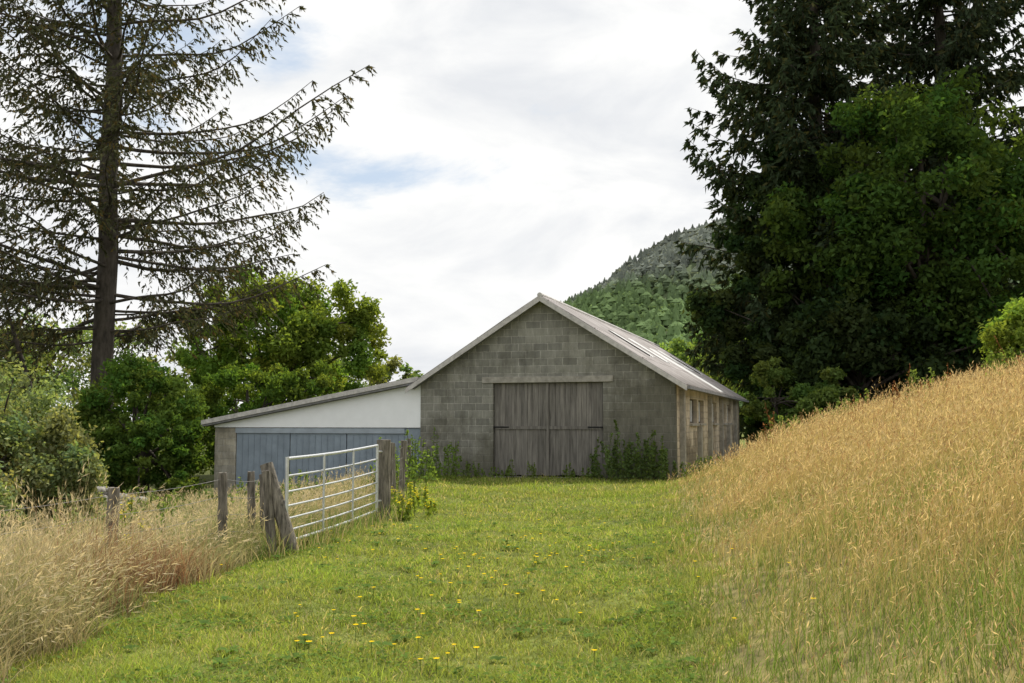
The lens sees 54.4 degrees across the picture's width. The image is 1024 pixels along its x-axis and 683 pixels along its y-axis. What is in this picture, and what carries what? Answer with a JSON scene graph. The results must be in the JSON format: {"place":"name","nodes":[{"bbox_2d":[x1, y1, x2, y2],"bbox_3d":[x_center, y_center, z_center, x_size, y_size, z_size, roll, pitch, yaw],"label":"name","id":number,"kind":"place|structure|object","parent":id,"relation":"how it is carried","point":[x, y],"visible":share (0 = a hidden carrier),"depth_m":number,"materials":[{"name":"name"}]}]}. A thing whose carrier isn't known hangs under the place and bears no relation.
{"place":"outdoors","nodes":[
{"label":"outdoors","id":0,"kind":"place"},
{"bbox_2d":[0,458,422,682],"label":"rough dry grass","id":1,"kind":"structure","parent":0,"point":[80,586],"depth_m":9.57,"materials":[{"name":"plant"}]},
{"bbox_2d":[0,0,1023,421],"label":"sky","id":2,"kind":"structure","parent":0,"point":[496,155],"materials":[{"name":"white"}]},
{"bbox_2d":[0,418,1023,682],"bbox_3d":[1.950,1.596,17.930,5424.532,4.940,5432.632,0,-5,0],"label":"ground","id":3,"kind":"structure","parent":0,"point":[207,476],"depth_m":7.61,"materials":[{"name":"green plant"}]},
{"bbox_2d":[0,292,63,422],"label":"spruce tree","id":4,"kind":"object","parent":3,"relation":"on","point":[17,344],"visible":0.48,"depth_m":34.50,"materials":[{"name":"green plant"}]},
{"bbox_2d":[0,28,81,416],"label":"spruce tree","id":5,"kind":"object","parent":3,"relation":"on","point":[42,238],"visible":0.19,"depth_m":38.81,"materials":[{"name":"green plant"}]},
{"bbox_2d":[0,346,110,537],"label":"willow shrub","id":6,"kind":"object","parent":3,"relation":"on","point":[60,441],"visible":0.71,"depth_m":19.21,"materials":[{"name":"green plant"}]},
{"bbox_2d":[0,325,190,493],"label":"hedge shrubs","id":7,"kind":"object","parent":3,"relation":"on","point":[29,363],"visible":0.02,"depth_m":49.32,"materials":[{"name":"green plant"}]},
{"bbox_2d":[94,486,146,509],"bbox_3d":[-10.524,4.221,25.834,2.696,0.986,2.438,3,-5,-29],"label":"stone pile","id":8,"kind":"object","parent":3,"relation":"on","point":[104,490],"visible":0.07,"depth_m":25.67,"materials":[{"name":"stone"}]},
{"bbox_2d":[100,496,149,560],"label":"tansy plants","id":9,"kind":"object","parent":3,"relation":"on","point":[130,503],"visible":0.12,"depth_m":12.01,"materials":[{"name":"green plant"}]},
{"bbox_2d":[54,348,213,499],"bbox_3d":[-12.724,3.345,32.524,5.699,6.293,5.096,0,-5,0],"label":"rounded shrub","id":10,"kind":"object","parent":3,"relation":"on","point":[137,436],"visible":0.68,"depth_m":31.94,"materials":[{"name":"green plant"}]},
{"bbox_2d":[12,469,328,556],"bbox_3d":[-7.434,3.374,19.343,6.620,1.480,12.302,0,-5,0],"label":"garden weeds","id":11,"kind":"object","parent":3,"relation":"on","point":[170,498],"visible":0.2,"depth_m":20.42,"materials":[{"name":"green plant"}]},
{"bbox_2d":[0,0,376,452],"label":"spruce tree","id":12,"kind":"object","parent":3,"relation":"on","point":[111,225],"visible":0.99,"depth_m":35.81,"materials":[{"name":"green plant"}]},
{"bbox_2d":[2,438,416,570],"bbox_3d":[-2.850,2.815,18.730,2.234,2.016,21.094,-1,-5,7],"label":"post and wire fence","id":13,"kind":"object","parent":3,"relation":"on","point":[272,500],"visible":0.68,"depth_m":12.81,"materials":[{"name":"grey wood"}]},
{"bbox_2d":[285,444,382,539],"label":"metal field gate","id":14,"kind":"structure","parent":13,"relation":"attached to","point":[287,490],"depth_m":14.09,"materials":[{"name":"metal"}]},
{"bbox_2d":[194,358,344,474],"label":"rounded shrub","id":15,"kind":"object","parent":3,"relation":"on","point":[298,383],"visible":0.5,"depth_m":42.19,"materials":[{"name":"green plant"}]},
{"bbox_2d":[171,262,391,408],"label":"deciduous tree","id":16,"kind":"object","parent":3,"relation":"on","point":[309,333],"visible":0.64,"depth_m":47.75,"materials":[{"name":"green plant"}]},
{"bbox_2d":[201,377,420,495],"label":"lean to garage","id":17,"kind":"structure","parent":3,"relation":"on","point":[251,440],"depth_m":30.76,"materials":[{"name":"white paint"}]},
{"bbox_2d":[236,433,289,494],"bbox_3d":[-7.847,4.009,31.339,1.900,2.235,0.040,-1,-5,18],"label":"door leaf","id":18,"kind":"structure","parent":17,"relation":"in","point":[239,456],"depth_m":31.38,"materials":[{"name":"blue paint"}]},
{"bbox_2d":[290,433,346,493],"bbox_3d":[-5.994,3.961,30.749,1.930,2.235,0.040,-1,-5,18],"label":"door leaf","id":19,"kind":"structure","parent":17,"relation":"in","point":[343,437],"depth_m":30.77,"materials":[{"name":"blue paint"}]},
{"bbox_2d":[347,434,404,482],"bbox_3d":[-4.137,3.914,30.158,1.910,2.235,0.040,-1,-5,18],"label":"door leaf","id":20,"kind":"structure","parent":17,"relation":"in","point":[370,455],"depth_m":30.28,"materials":[{"name":"blue paint"}]},
{"bbox_2d":[3,306,751,446],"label":"distant trees","id":21,"kind":"object","parent":3,"relation":"on","point":[678,348],"visible":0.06,"depth_m":83.91,"materials":[{"name":"green plant"}]},
{"bbox_2d":[390,482,437,520],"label":"ragwort plants","id":22,"kind":"object","parent":3,"relation":"on","point":[412,504],"visible":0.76,"depth_m":16.97,"materials":[{"name":"green plant"}]},
{"bbox_2d":[367,427,462,495],"bbox_3d":[-2.421,2.927,24.860,2.112,1.574,7.264,0,-5,0],"label":"nettle patch","id":23,"kind":"object","parent":3,"relation":"on","point":[433,472],"visible":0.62,"depth_m":26.25,"materials":[{"name":"green plant"}]},
{"bbox_2d":[220,506,812,675],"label":"dandelion flowers","id":24,"kind":"object","parent":3,"relation":"on","point":[436,658],"visible":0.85,"depth_m":8.57,"materials":[{"name":"yellow plant"}]},
{"bbox_2d":[411,455,726,478],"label":"wall base weeds","id":25,"kind":"object","parent":3,"relation":"on","point":[533,475],"depth_m":28.39,"materials":[{"name":"green plant"}]},
{"bbox_2d":[405,292,748,479],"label":"block barn","id":26,"kind":"structure","parent":3,"relation":"on","point":[549,385],"depth_m":28.79,"materials":[{"name":"concrete"}]},
{"bbox_2d":[495,382,603,477],"bbox_3d":[1.053,2.696,28.637,3.260,3.018,0.020,-1,-5,18],"label":"door back","id":27,"kind":"structure","parent":26,"relation":"in","point":[569,382],"depth_m":28.46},
{"bbox_2d":[589,419,677,481],"bbox_3d":[3.292,2.947,26.997,2.353,1.666,1.709,0,-5,0],"label":"bramble bush","id":28,"kind":"object","parent":3,"relation":"on","point":[653,467],"visible":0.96,"depth_m":26.78,"materials":[{"name":"green plant"}]},
{"bbox_2d":[739,356,858,443],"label":"hawthorn shrub","id":29,"kind":"object","parent":3,"relation":"on","point":[803,398],"visible":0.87,"depth_m":47.79,"materials":[{"name":"green plant"}]},
{"bbox_2d":[673,0,950,439],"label":"spruce tree","id":30,"kind":"object","parent":3,"relation":"on","point":[800,64],"visible":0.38,"depth_m":55.99,"materials":[{"name":"green plant"}]},
{"bbox_2d":[614,349,1023,682],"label":"hay meadow grass","id":31,"kind":"structure","parent":3,"relation":"on","point":[978,410],"depth_m":8.05,"materials":[{"name":"plant"}]},
{"bbox_2d":[682,136,1023,447],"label":"holly tree","id":32,"kind":"object","parent":3,"relation":"on","point":[868,341],"visible":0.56,"depth_m":49.96,"materials":[{"name":"green plant"}]},
{"bbox_2d":[753,65,1023,378],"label":"sycamore tree","id":33,"kind":"object","parent":3,"relation":"on","point":[966,252],"visible":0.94,"depth_m":48.61,"materials":[{"name":"green plant"}]},
{"bbox_2d":[762,335,1022,445],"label":"dock plants","id":34,"kind":"object","parent":3,"relation":"on","point":[854,403],"visible":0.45,"depth_m":21.36,"materials":[{"name":"green plant"}]},
{"bbox_2d":[767,343,1023,445],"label":"hedge bank plants","id":35,"kind":"object","parent":3,"relation":"on","point":[1000,357],"visible":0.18,"depth_m":23.18,"materials":[{"name":"green plant"}]},
{"bbox_2d":[790,0,1023,361],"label":"spruce tree","id":36,"kind":"object","parent":3,"relation":"on","point":[961,39],"visible":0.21,"depth_m":58.89,"materials":[{"name":"green plant"}]},
{"bbox_2d":[973,293,1023,374],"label":"hazel shrub","id":37,"kind":"object","parent":3,"relation":"on","point":[1006,327],"visible":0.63,"depth_m":24.03,"materials":[{"name":"green plant"}]},
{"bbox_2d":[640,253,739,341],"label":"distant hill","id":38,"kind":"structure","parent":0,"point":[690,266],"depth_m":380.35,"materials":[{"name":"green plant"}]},
{"bbox_2d":[477,212,1018,407],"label":"distant hill forest","id":39,"kind":"object","parent":38,"relation":"on","point":[622,296],"visible":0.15,"depth_m":375.75,"materials":[{"name":"green plant"}]}
]}

